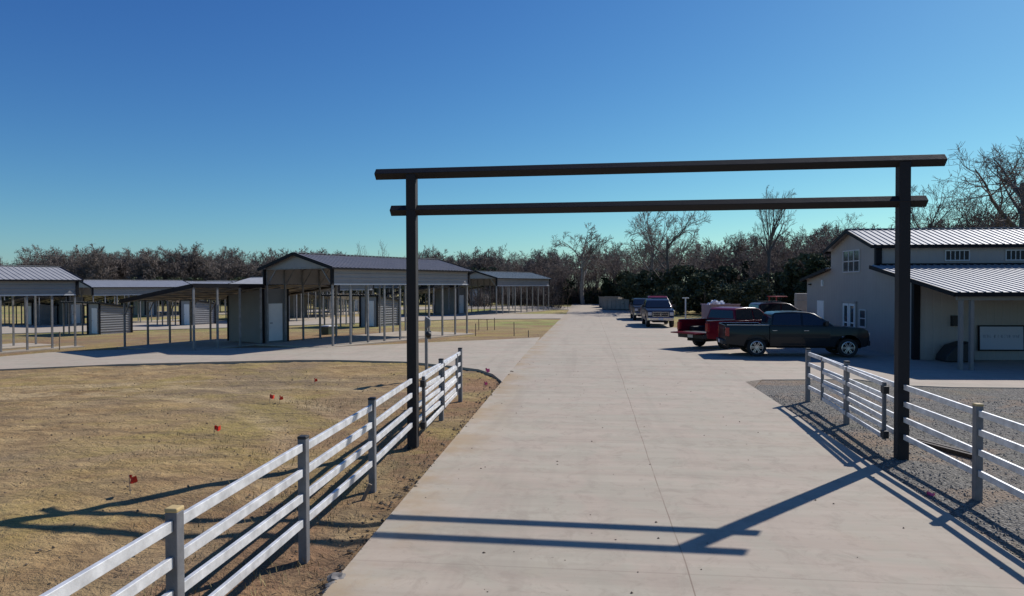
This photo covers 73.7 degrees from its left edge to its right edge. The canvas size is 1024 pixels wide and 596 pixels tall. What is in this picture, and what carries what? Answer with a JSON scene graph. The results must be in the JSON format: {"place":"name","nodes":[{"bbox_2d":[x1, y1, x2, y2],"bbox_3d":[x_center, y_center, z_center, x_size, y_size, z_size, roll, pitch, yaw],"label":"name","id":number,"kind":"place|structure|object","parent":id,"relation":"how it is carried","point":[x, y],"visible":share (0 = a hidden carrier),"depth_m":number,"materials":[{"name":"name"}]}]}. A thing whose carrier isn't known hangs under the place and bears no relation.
{"place":"outdoors","nodes":[
{"label":"outdoors","id":0,"kind":"place"},
{"bbox_2d":[0,337,539,381],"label":"cross street","id":1,"kind":"structure","parent":0,"point":[500,359],"depth_m":30.60,"materials":[{"name":"concrete"}]},
{"bbox_2d":[2,314,564,333],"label":"second street","id":2,"kind":"structure","parent":0,"point":[19,329],"depth_m":66.99,"materials":[{"name":"concrete"}]},
{"bbox_2d":[326,292,370,310],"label":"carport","id":3,"kind":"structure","parent":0,"point":[356,301],"depth_m":92.49,"materials":[{"name":"grey"}]},
{"bbox_2d":[0,287,700,595],"bbox_3d":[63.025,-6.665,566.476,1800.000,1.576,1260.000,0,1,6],"label":"ground","id":4,"kind":"structure","parent":0,"point":[25,535],"depth_m":13.61,"materials":[{"name":"beige plant"}]},
{"bbox_2d":[2,343,55,349],"bbox_3d":[-33.210,3.131,38.113,5.000,0.446,11.900,1,1,35],"label":"concrete pad","id":5,"kind":"object","parent":4,"relation":"on","point":[16,346],"visible":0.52,"depth_m":41.20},
{"bbox_2d":[0,265,83,351],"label":"steel carport","id":6,"kind":"object","parent":5,"relation":"on","point":[27,281],"visible":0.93,"depth_m":38.33,"materials":[{"name":"grey"}]},
{"bbox_2d":[8,301,58,324],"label":"storage shed","id":7,"kind":"structure","parent":4,"relation":"on","point":[45,313],"depth_m":75.03,"materials":[{"name":"grey"}]},
{"bbox_2d":[0,345,84,353],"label":"concrete pad","id":8,"kind":"object","parent":4,"relation":"on","point":[34,349],"visible":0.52,"depth_m":37.93,"materials":[{"name":"concrete"}]},
{"bbox_2d":[2,279,189,325],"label":"steel carport","id":9,"kind":"object","parent":4,"relation":"on","point":[99,289],"visible":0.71,"depth_m":75.31,"materials":[{"name":"grey"}]},
{"bbox_2d":[71,304,80,323],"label":"door","id":10,"kind":"structure","parent":9,"relation":"in","point":[78,305],"depth_m":75.26,"materials":[{"name":"paint"}]},
{"bbox_2d":[60,301,134,334],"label":"storage shed","id":11,"kind":"structure","parent":4,"relation":"on","point":[104,318],"depth_m":54.51,"materials":[{"name":"grey"}]},
{"bbox_2d":[91,308,97,333],"bbox_3d":[-33.077,1.805,54.063,0.900,2.000,0.081,1,1,35],"label":"door","id":12,"kind":"structure","parent":11,"relation":"in","point":[94,320],"depth_m":54.04,"materials":[{"name":"paint"}]},
{"bbox_2d":[65,319,178,325],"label":"concrete pad","id":13,"kind":"object","parent":4,"relation":"on","point":[145,321],"visible":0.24,"depth_m":77.81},
{"bbox_2d":[100,281,231,315],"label":"steel carport","id":14,"kind":"object","parent":4,"relation":"on","point":[143,308],"visible":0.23,"depth_m":96.52,"materials":[{"name":"grey"}]},
{"bbox_2d":[156,299,215,324],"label":"storage shed","id":15,"kind":"structure","parent":4,"relation":"on","point":[201,312],"depth_m":67.03,"materials":[{"name":"grey"}]},
{"bbox_2d":[184,304,189,324],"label":"door","id":16,"kind":"structure","parent":15,"relation":"in","point":[186,306],"depth_m":66.48,"materials":[{"name":"paint"}]},
{"bbox_2d":[118,339,259,350],"bbox_3d":[-17.291,2.689,38.400,6.700,0.408,6.200,1,1,35],"label":"concrete pad","id":17,"kind":"object","parent":4,"relation":"on","point":[199,345],"visible":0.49,"depth_m":37.50,"materials":[{"name":"concrete"}]},
{"bbox_2d":[0,371,498,594],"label":"dirt clods","id":18,"kind":"object","parent":4,"relation":"on","point":[251,517],"visible":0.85,"depth_m":12.46,"materials":[{"name":"soil"}]},
{"bbox_2d":[39,348,462,595],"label":"rail fence","id":19,"kind":"object","parent":4,"relation":"on","point":[177,550],"visible":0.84,"depth_m":7.08,"materials":[{"name":"grey"}]},
{"bbox_2d":[420,354,457,429],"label":"farm gate","id":20,"kind":"structure","parent":19,"relation":"attached to","point":[424,423],"depth_m":15.45,"materials":[{"name":"grey"}]},
{"bbox_2d":[1,266,530,305],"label":"distant brush","id":21,"kind":"object","parent":4,"relation":"on","point":[241,278],"visible":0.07,"depth_m":140.96,"materials":[{"name":"brown plant"}]},
{"bbox_2d":[0,242,575,304],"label":"distant wood","id":22,"kind":"object","parent":4,"relation":"on","point":[95,264],"visible":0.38,"depth_m":152.98,"materials":[{"name":"plant"}]},
{"bbox_2d":[228,277,348,320],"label":"steel carport","id":23,"kind":"object","parent":4,"relation":"on","point":[295,305],"visible":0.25,"depth_m":76.24,"materials":[{"name":"grey"}]},
{"bbox_2d":[206,285,373,317],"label":"steel carport","id":24,"kind":"object","parent":4,"relation":"on","point":[354,287],"visible":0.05,"depth_m":83.96,"materials":[{"name":"grey"}]},
{"bbox_2d":[120,252,474,349],"bbox_3d":[-12.137,0.124,40.863,12.954,5.227,15.585,1,1,35],"label":"steel carport","id":25,"kind":"object","parent":4,"relation":"on","point":[257,313],"visible":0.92,"depth_m":38.30,"materials":[{"name":"grey"}]},
{"bbox_2d":[268,303,282,340],"bbox_3d":[-13.215,1.347,38.192,0.090,2.080,0.900,1,1,35],"label":"door","id":26,"kind":"structure","parent":25,"relation":"in","point":[275,310],"depth_m":38.20,"materials":[{"name":"paint"}]},
{"bbox_2d":[321,325,337,334],"bbox_3d":[-12.219,2.121,45.681,0.760,0.600,0.844,1,1,35],"label":"utility box","id":27,"kind":"object","parent":4,"relation":"on","point":[326,329],"visible":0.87,"depth_m":45.35,"materials":[{"name":"grey"}]},
{"bbox_2d":[327,572,345,582],"bbox_3d":[-1.925,3.086,7.521,0.224,0.132,0.212,0,1,6],"label":"rock","id":28,"kind":"object","parent":4,"relation":"on","point":[333,576],"visible":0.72,"depth_m":7.47,"materials":[{"name":"stone"}]},
{"bbox_2d":[311,285,398,308],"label":"steel carport","id":29,"kind":"object","parent":4,"relation":"on","point":[386,286],"visible":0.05,"depth_m":113.06,"materials":[{"name":"grey"}]},
{"bbox_2d":[321,294,401,326],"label":"storage shed","id":30,"kind":"structure","parent":4,"relation":"on","point":[373,310],"depth_m":55.24,"materials":[{"name":"grey"}]},
{"bbox_2d":[369,301,373,325],"bbox_3d":[-11.380,1.229,54.645,0.900,2.000,0.081,1,1,35],"label":"door","id":31,"kind":"structure","parent":30,"relation":"in","point":[371,303],"depth_m":54.56,"materials":[{"name":"paint"}]},
{"bbox_2d":[255,330,474,347],"bbox_3d":[-8.196,2.478,40.443,5.950,0.332,11.900,1,1,35],"label":"concrete pad","id":32,"kind":"object","parent":4,"relation":"on","point":[357,340],"visible":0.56,"depth_m":38.61,"materials":[{"name":"concrete"}]},
{"bbox_2d":[425,316,430,379],"bbox_3d":[-2.808,1.815,22.837,0.240,2.412,0.250,0,1,6],"label":"keypad post","id":33,"kind":"object","parent":4,"relation":"on","point":[427,325],"visible":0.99,"depth_m":22.87,"materials":[{"name":"metal"}]},
{"bbox_2d":[386,271,552,315],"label":"steel carport","id":34,"kind":"object","parent":4,"relation":"on","point":[480,279],"visible":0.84,"depth_m":79.19,"materials":[{"name":"grey"}]},
{"bbox_2d":[459,308,549,314],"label":"concrete pad","id":35,"kind":"object","parent":4,"relation":"on","point":[499,311],"visible":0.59,"depth_m":80.96,"materials":[{"name":"concrete"}]},
{"bbox_2d":[547,263,571,290],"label":"bare tree","id":36,"kind":"object","parent":4,"relation":"on","point":[561,274],"visible":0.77,"depth_m":97.33,"materials":[{"name":"brown plant"}]},
{"bbox_2d":[543,254,578,280],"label":"bare tree","id":37,"kind":"object","parent":4,"relation":"on","point":[548,272],"visible":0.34,"depth_m":111.86,"materials":[{"name":"brown plant"}]},
{"bbox_2d":[576,269,602,303],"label":"bare tree","id":38,"kind":"object","parent":4,"relation":"on","point":[593,278],"visible":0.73,"depth_m":99.06,"materials":[{"name":"brown plant"}]},
{"bbox_2d":[600,280,610,296],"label":"evergreen tree","id":39,"kind":"object","parent":4,"relation":"on","point":[605,288],"visible":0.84,"depth_m":96.68,"materials":[{"name":"green plant"}]},
{"bbox_2d":[586,252,628,287],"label":"bare tree","id":40,"kind":"object","parent":4,"relation":"on","point":[613,261],"visible":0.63,"depth_m":100.80,"materials":[{"name":"brown plant"}]},
{"bbox_2d":[598,261,625,283],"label":"bare tree","id":41,"kind":"object","parent":4,"relation":"on","point":[611,271],"visible":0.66,"depth_m":99.15,"materials":[{"name":"brown plant"}]},
{"bbox_2d":[601,248,633,283],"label":"bare tree","id":42,"kind":"object","parent":4,"relation":"on","point":[620,252],"visible":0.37,"depth_m":107.57,"materials":[{"name":"brown plant"}]},
{"bbox_2d":[604,271,632,298],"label":"evergreen tree","id":43,"kind":"object","parent":4,"relation":"on","point":[623,274],"visible":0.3,"depth_m":96.45,"materials":[{"name":"green plant"}]},
{"bbox_2d":[616,279,644,303],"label":"evergreen shrub","id":44,"kind":"object","parent":4,"relation":"on","point":[620,290],"visible":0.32,"depth_m":82.91,"materials":[{"name":"green plant"}]},
{"bbox_2d":[468,266,793,309],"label":"undergrowth","id":45,"kind":"object","parent":4,"relation":"on","point":[572,294],"visible":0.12,"depth_m":96.05,"materials":[{"name":"plant"}]},
{"bbox_2d":[620,269,665,302],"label":"evergreen shrub","id":46,"kind":"object","parent":4,"relation":"on","point":[636,281],"visible":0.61,"depth_m":80.66,"materials":[{"name":"green plant"}]},
{"bbox_2d":[374,154,947,459],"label":"entrance arch","id":47,"kind":"structure","parent":4,"relation":"on","point":[902,201],"depth_m":12.80,"materials":[{"name":"paint"}]},
{"bbox_2d":[625,211,701,279],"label":"bare tree","id":48,"kind":"object","parent":4,"relation":"on","point":[673,255],"visible":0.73,"depth_m":84.26,"materials":[{"name":"brown plant"}]},
{"bbox_2d":[632,211,711,285],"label":"bare tree","id":49,"kind":"object","parent":4,"relation":"on","point":[668,246],"visible":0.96,"depth_m":78.32,"materials":[{"name":"brown plant"}]},
{"bbox_2d":[549,277,795,305],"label":"evergreen brush","id":50,"kind":"object","parent":4,"relation":"on","point":[790,295],"visible":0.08,"depth_m":97.28,"materials":[{"name":"green plant"}]},
{"bbox_2d":[654,284,695,314],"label":"evergreen shrub","id":51,"kind":"object","parent":4,"relation":"on","point":[681,292],"visible":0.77,"depth_m":73.12,"materials":[{"name":"green plant"}]},
{"bbox_2d":[651,264,720,312],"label":"evergreen shrub","id":52,"kind":"object","parent":4,"relation":"on","point":[675,277],"visible":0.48,"depth_m":77.01,"materials":[{"name":"green plant"}]},
{"bbox_2d":[675,272,732,313],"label":"evergreen shrub","id":53,"kind":"object","parent":4,"relation":"on","point":[702,286],"visible":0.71,"depth_m":73.69,"materials":[{"name":"green plant"}]},
{"bbox_2d":[689,238,724,269],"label":"bare tree","id":54,"kind":"object","parent":4,"relation":"on","point":[708,243],"visible":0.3,"depth_m":108.99,"materials":[{"name":"brown plant"}]},
{"bbox_2d":[686,243,728,271],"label":"bare tree","id":55,"kind":"object","parent":4,"relation":"on","point":[715,260],"visible":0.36,"depth_m":101.73,"materials":[{"name":"brown plant"}]},
{"bbox_2d":[698,246,726,269],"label":"bare tree","id":56,"kind":"object","parent":4,"relation":"on","point":[707,255],"visible":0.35,"depth_m":106.51,"materials":[{"name":"brown plant"}]},
{"bbox_2d":[700,303,740,317],"bbox_3d":[17.236,1.283,56.487,2.600,1.610,1.960,0,1,-8],"label":"skip","id":57,"kind":"object","parent":4,"relation":"on","point":[705,308],"visible":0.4,"depth_m":55.81,"materials":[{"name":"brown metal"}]},
{"bbox_2d":[702,265,739,284],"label":"evergreen tree","id":58,"kind":"object","parent":4,"relation":"on","point":[730,273],"visible":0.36,"depth_m":86.20,"materials":[{"name":"green plant"}]},
{"bbox_2d":[706,247,735,273],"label":"bare tree","id":59,"kind":"object","parent":4,"relation":"on","point":[718,258],"visible":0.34,"depth_m":96.61,"materials":[{"name":"brown plant"}]},
{"bbox_2d":[705,284,748,306],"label":"evergreen shrub","id":60,"kind":"object","parent":4,"relation":"on","point":[730,292],"visible":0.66,"depth_m":65.01,"materials":[{"name":"green plant"}]},
{"bbox_2d":[708,234,762,273],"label":"bare tree","id":61,"kind":"object","parent":4,"relation":"on","point":[736,251],"visible":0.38,"depth_m":97.54,"materials":[{"name":"brown plant"}]},
{"bbox_2d":[722,248,756,275],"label":"bare tree","id":62,"kind":"object","parent":4,"relation":"on","point":[739,262],"visible":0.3,"depth_m":93.99,"materials":[{"name":"brown plant"}]},
{"bbox_2d":[730,234,767,278],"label":"bare tree","id":63,"kind":"object","parent":4,"relation":"on","point":[755,244],"visible":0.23,"depth_m":100.56,"materials":[{"name":"brown plant"}]},
{"bbox_2d":[740,260,758,281],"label":"evergreen tree","id":64,"kind":"object","parent":4,"relation":"on","point":[746,264],"visible":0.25,"depth_m":86.18,"materials":[{"name":"green plant"}]},
{"bbox_2d":[721,233,785,275],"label":"bare tree","id":65,"kind":"object","parent":4,"relation":"on","point":[744,243],"visible":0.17,"depth_m":107.17,"materials":[{"name":"brown plant"}]},
{"bbox_2d":[729,231,781,270],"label":"bare tree","id":66,"kind":"object","parent":4,"relation":"on","point":[746,244],"visible":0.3,"depth_m":98.31,"materials":[{"name":"brown plant"}]},
{"bbox_2d":[734,279,784,306],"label":"evergreen shrub","id":67,"kind":"object","parent":4,"relation":"on","point":[758,286],"visible":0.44,"depth_m":65.21,"materials":[{"name":"green plant"}]},
{"bbox_2d":[738,251,789,281],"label":"bare tree","id":68,"kind":"object","parent":4,"relation":"on","point":[755,269],"visible":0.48,"depth_m":78.27,"materials":[{"name":"brown plant"}]},
{"bbox_2d":[750,273,778,297],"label":"evergreen tree","id":69,"kind":"object","parent":4,"relation":"on","point":[765,277],"visible":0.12,"depth_m":73.86,"materials":[{"name":"green plant"}]},
{"bbox_2d":[742,247,802,281],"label":"bare tree","id":70,"kind":"object","parent":4,"relation":"on","point":[763,254],"visible":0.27,"depth_m":83.74,"materials":[{"name":"brown plant"}]},
{"bbox_2d":[752,185,796,272],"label":"bare tree","id":71,"kind":"object","parent":4,"relation":"on","point":[773,231],"visible":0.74,"depth_m":77.45,"materials":[{"name":"brown plant"}]},
{"bbox_2d":[749,240,799,279],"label":"bare tree","id":72,"kind":"object","parent":4,"relation":"on","point":[780,254],"visible":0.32,"depth_m":80.48,"materials":[{"name":"brown plant"}]},
{"bbox_2d":[771,272,789,303],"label":"evergreen tree","id":73,"kind":"object","parent":4,"relation":"on","point":[776,285],"visible":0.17,"depth_m":70.29,"materials":[{"name":"green plant"}]},
{"bbox_2d":[777,236,809,267],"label":"bare tree","id":74,"kind":"object","parent":4,"relation":"on","point":[797,241],"visible":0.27,"depth_m":89.11,"materials":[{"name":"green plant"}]},
{"bbox_2d":[777,252,829,304],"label":"evergreen tree","id":75,"kind":"object","parent":4,"relation":"on","point":[790,267],"visible":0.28,"depth_m":67.61,"materials":[{"name":"green plant"}]},
{"bbox_2d":[779,242,831,276],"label":"bare tree","id":76,"kind":"object","parent":4,"relation":"on","point":[812,247],"visible":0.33,"depth_m":69.56,"materials":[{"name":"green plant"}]},
{"bbox_2d":[788,221,833,258],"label":"bare tree","id":77,"kind":"object","parent":4,"relation":"on","point":[820,233],"visible":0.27,"depth_m":89.85,"materials":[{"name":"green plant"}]},
{"bbox_2d":[794,260,830,292],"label":"evergreen tree","id":78,"kind":"object","parent":4,"relation":"on","point":[816,265],"visible":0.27,"depth_m":65.10,"materials":[{"name":"green plant"}]},
{"bbox_2d":[782,213,863,263],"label":"bare tree","id":79,"kind":"object","parent":4,"relation":"on","point":[834,235],"visible":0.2,"depth_m":79.23,"materials":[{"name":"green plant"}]},
{"bbox_2d":[650,321,1023,387],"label":"parking apron","id":80,"kind":"object","parent":4,"relation":"on","point":[776,364],"visible":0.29,"depth_m":25.24,"materials":[{"name":"concrete"}]},
{"bbox_2d":[629,298,650,319],"bbox_3d":[12.026,0.979,63.094,2.300,1.940,6.135,0,1,6],"label":"suv","id":81,"kind":"object","parent":80,"relation":"on","point":[635,305],"visible":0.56,"depth_m":61.78,"materials":[{"name":"black paint"}]},
{"bbox_2d":[640,299,674,326],"bbox_3d":[11.181,1.087,52.698,2.415,2.037,6.442,0,1,7],"label":"pickup truck","id":82,"kind":"object","parent":80,"relation":"on","point":[656,310],"visible":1,"depth_m":50.24,"materials":[{"name":"blue paint"}]},
{"bbox_2d":[671,307,763,348],"bbox_3d":[10.886,1.412,33.775,6.620,1.940,2.300,-1,1,-30],"label":"pickup truck","id":83,"kind":"object","parent":80,"relation":"on","point":[699,331],"visible":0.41,"depth_m":33.06,"materials":[{"name":"red paint"}]},
{"bbox_2d":[749,301,801,312],"bbox_3d":[15.368,1.222,40.527,6.380,2.090,2.392,0,1,-1],"label":"pickup truck","id":84,"kind":"object","parent":80,"relation":"on","point":[764,306],"visible":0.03,"depth_m":39.66,"materials":[{"name":"red paint"}]},
{"bbox_2d":[716,310,869,356],"bbox_3d":[12.008,1.508,29.461,5.982,1.892,2.242,0,1,7],"label":"pickup truck","id":85,"kind":"object","parent":80,"relation":"on","point":[787,329],"visible":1,"depth_m":28.61,"materials":[{"name":"paint"}]},
{"bbox_2d":[794,293,806,311],"bbox_3d":[19.161,1.019,45.026,0.940,2.650,0.940,0,1,14],"label":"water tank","id":86,"kind":"object","parent":80,"relation":"on","point":[800,301],"visible":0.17,"depth_m":44.62,"materials":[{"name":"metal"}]},
{"bbox_2d":[935,341,974,361],"bbox_3d":[17.478,2.096,26.950,1.087,0.792,0.800,0,1,3],"label":"covered heap","id":87,"kind":"object","parent":80,"relation":"on","point":[948,352],"visible":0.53,"depth_m":26.60,"materials":[{"name":"black plastic"}]},
{"bbox_2d":[754,380,1023,560],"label":"gravel yard","id":88,"kind":"structure","parent":4,"relation":"on","point":[785,388],"depth_m":13.71,"materials":[{"name":"gravel"}]},
{"bbox_2d":[805,348,1023,500],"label":"rail fence","id":89,"kind":"object","parent":88,"relation":"on","point":[979,434],"visible":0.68,"depth_m":10.76,"materials":[{"name":"grey"}]},
{"bbox_2d":[821,357,888,439],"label":"farm gate","id":90,"kind":"structure","parent":89,"relation":"attached to","point":[883,433],"depth_m":14.41,"materials":[{"name":"grey"}]},
{"bbox_2d":[916,438,971,458],"bbox_3d":[8.266,2.883,13.049,0.212,0.111,1.290,0,1,-17],"label":"steel channel","id":91,"kind":"object","parent":88,"relation":"on","point":[952,450],"visible":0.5,"depth_m":12.91,"materials":[{"name":"metal"}]},
{"bbox_2d":[800,227,1023,369],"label":"barn","id":92,"kind":"structure","parent":4,"relation":"on","point":[965,283],"depth_m":30.22,"materials":[{"name":"metal"}]},
{"bbox_2d":[817,300,823,318],"bbox_3d":[16.670,1.219,36.973,0.092,2.160,0.880,0,1,3],"label":"door","id":93,"kind":"structure","parent":92,"relation":"in","point":[820,304],"depth_m":36.91,"materials":[{"name":"white paint"}]},
{"bbox_2d":[842,303,848,336],"bbox_3d":[16.528,1.305,33.797,0.047,2.100,0.650,0,1,3],"label":"glazed door","id":94,"kind":"structure","parent":92,"relation":"in","point":[845,305],"depth_m":33.78,"materials":[{"name":"white paint"}]},
{"bbox_2d":[842,249,859,272],"bbox_3d":[16.488,-1.785,33.183,0.047,1.090,1.840,0,1,3],"label":"window","id":95,"kind":"structure","parent":92,"relation":"in","point":[851,258],"depth_m":33.16,"materials":[{"name":"grey"}]},
{"bbox_2d":[849,303,854,326],"bbox_3d":[16.489,1.317,33.098,0.047,2.100,0.650,0,1,3],"label":"glazed door","id":96,"kind":"structure","parent":92,"relation":"in","point":[851,306],"depth_m":33.10,"materials":[{"name":"white paint"}]},
{"bbox_2d":[859,309,865,327],"bbox_3d":[16.419,0.957,31.980,0.047,0.850,0.680,0,1,3],"label":"window","id":97,"kind":"structure","parent":92,"relation":"in","point":[862,312],"depth_m":32.00,"materials":[{"name":"grey"}]},
{"bbox_2d":[945,250,969,260],"bbox_3d":[19.880,-1.902,30.469,1.080,0.490,0.039,0,1,3],"label":"clerestory window","id":98,"kind":"structure","parent":92,"relation":"in","point":[950,255],"depth_m":30.46,"materials":[{"name":"grey"}]},
{"bbox_2d":[978,325,1023,350],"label":"signboard","id":99,"kind":"object","parent":92,"relation":"attached to","point":[1000,337],"visible":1,"depth_m":27.23,"materials":[{"name":"grey"}]},
{"bbox_2d":[1005,249,1023,260],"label":"clerestory window","id":100,"kind":"structure","parent":92,"relation":"in","point":[1010,255],"depth_m":30.33,"materials":[{"name":"grey"}]},
{"bbox_2d":[889,174,981,227],"bbox_3d":[39.650,-4.875,64.709,8.332,13.806,8.203,1,1,34],"label":"bare tree","id":101,"kind":"object","parent":4,"relation":"on","point":[916,218],"visible":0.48,"depth_m":63.87,"materials":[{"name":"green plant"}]},
{"bbox_2d":[923,192,1004,227],"bbox_3d":[42.326,-3.999,63.728,8.929,12.083,8.234,0,1,-14],"label":"bare tree","id":102,"kind":"object","parent":4,"relation":"on","point":[966,218],"visible":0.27,"depth_m":63.42,"materials":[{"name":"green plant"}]},
{"bbox_2d":[931,136,1023,227],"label":"bare tree","id":103,"kind":"object","parent":4,"relation":"on","point":[1010,184],"visible":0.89,"depth_m":58.37,"materials":[{"name":"brown plant"}]},
{"bbox_2d":[159,306,569,314],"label":"third street","id":104,"kind":"structure","parent":0,"point":[486,307],"depth_m":90.55,"materials":[{"name":"concrete"}]},
{"bbox_2d":[312,361,519,595],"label":"crumbled soil","id":105,"kind":"structure","parent":0,"point":[342,566],"depth_m":10.11,"materials":[{"name":"soil"}]},
{"bbox_2d":[0,0,1023,286],"label":"sky","id":106,"kind":"structure","parent":0,"point":[247,125],"materials":[{"name":"blue"}]},
{"bbox_2d":[322,304,1023,595],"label":"road","id":107,"kind":"structure","parent":0,"point":[733,507],"depth_m":9.91,"materials":[{"name":"concrete"}]},
{"bbox_2d":[551,222,613,303],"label":"bare tree","id":108,"kind":"object","parent":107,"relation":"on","point":[584,265],"visible":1,"depth_m":93.76,"materials":[{"name":"brown plant"}]},
{"bbox_2d":[602,299,630,309],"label":"skip","id":109,"kind":"object","parent":107,"relation":"on","point":[612,304],"visible":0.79,"depth_m":83.17,"materials":[{"name":"grey metal"}]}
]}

